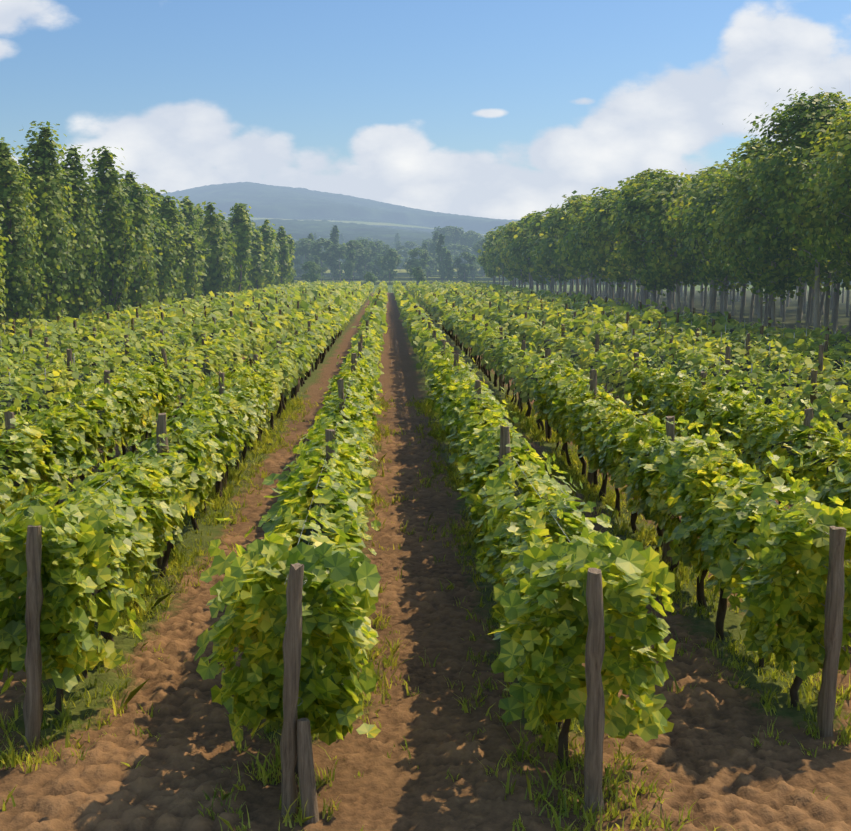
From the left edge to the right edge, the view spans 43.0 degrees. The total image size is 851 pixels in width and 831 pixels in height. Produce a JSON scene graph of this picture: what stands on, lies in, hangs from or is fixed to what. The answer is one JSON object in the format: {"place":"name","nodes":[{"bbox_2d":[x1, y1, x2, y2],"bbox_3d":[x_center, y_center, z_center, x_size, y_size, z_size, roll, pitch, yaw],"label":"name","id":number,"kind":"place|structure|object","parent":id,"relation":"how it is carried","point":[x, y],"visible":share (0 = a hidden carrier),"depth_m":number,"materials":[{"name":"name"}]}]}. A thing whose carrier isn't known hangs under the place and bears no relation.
{"place":"outdoors","nodes":[
{"label":"outdoors","id":0,"kind":"place"},
{"bbox_2d":[27,182,518,260],"bbox_3d":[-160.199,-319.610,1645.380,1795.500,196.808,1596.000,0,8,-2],"label":"distant hill","id":1,"kind":"structure","parent":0,"point":[262,200],"depth_m":1970.83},
{"bbox_2d":[0,293,850,830],"bbox_3d":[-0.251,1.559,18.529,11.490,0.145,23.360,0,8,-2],"label":"field soil","id":2,"kind":"structure","parent":0,"point":[190,755],"depth_m":9.49,"materials":[{"name":"brown soil"}]},
{"bbox_2d":[0,293,844,403],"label":"vine stakes","id":3,"kind":"object","parent":2,"relation":"on","point":[505,293],"visible":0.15,"depth_m":37.92,"materials":[{"name":"brown wood"}]},
{"bbox_2d":[0,297,850,774],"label":"vine","id":4,"kind":"object","parent":2,"relation":"on","point":[565,726],"depth_m":21.02,"materials":[{"name":"brown plant"}]},
{"bbox_2d":[0,279,850,454],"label":"vine leaves","id":5,"kind":"object","parent":2,"relation":"on","point":[466,329],"visible":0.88,"depth_m":38.20,"materials":[{"name":"green plant"}]},
{"bbox_2d":[0,345,850,749],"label":"vine leaves","id":6,"kind":"object","parent":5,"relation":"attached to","point":[530,571],"visible":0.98,"depth_m":10.41,"materials":[{"name":"green plant"}]},
{"bbox_2d":[4,289,846,823],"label":"trellis posts","id":7,"kind":"object","parent":2,"relation":"on","point":[296,739],"visible":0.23,"depth_m":9.11,"materials":[{"name":"wood"}]},
{"bbox_2d":[0,390,850,830],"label":"grass","id":8,"kind":"structure","parent":0,"point":[178,558],"depth_m":11.13,"materials":[{"name":"green plant"}]},
{"bbox_2d":[0,0,850,219],"label":"sky","id":9,"kind":"structure","parent":0,"point":[495,109],"materials":[{"name":"blue"}]},
{"bbox_2d":[1,291,850,382],"bbox_3d":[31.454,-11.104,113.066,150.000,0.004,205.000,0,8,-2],"label":"trunks","id":10,"kind":"object","parent":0,"point":[791,316],"visible":0.12,"depth_m":112.71,"materials":[{"name":"brown wood"}]},
{"bbox_2d":[104,285,850,296],"bbox_3d":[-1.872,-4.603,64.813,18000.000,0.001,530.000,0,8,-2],"label":"meadow","id":11,"kind":"structure","parent":0,"point":[390,289],"depth_m":241.59,"materials":[{"name":"green plant"}]},
{"bbox_2d":[0,121,296,333],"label":"poplar","id":12,"kind":"object","parent":11,"relation":"on","point":[264,267],"depth_m":63.77,"materials":[{"name":"green plant"}]},
{"bbox_2d":[290,225,729,288],"bbox_3d":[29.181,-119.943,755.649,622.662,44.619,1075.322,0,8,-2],"label":"distant trees","id":13,"kind":"object","parent":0,"point":[377,259],"materials":[{"name":"green plant"}]},
{"bbox_2d":[204,212,850,284],"bbox_3d":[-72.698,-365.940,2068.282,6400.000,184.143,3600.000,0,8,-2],"label":"fields","id":14,"kind":"structure","parent":0,"point":[403,277],"depth_m":512.31,"materials":[{"name":"green plant"}]},
{"bbox_2d":[476,87,850,333],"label":"trees","id":15,"kind":"object","parent":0,"point":[512,247],"depth_m":57.53,"materials":[{"name":"green plant"}]}
]}

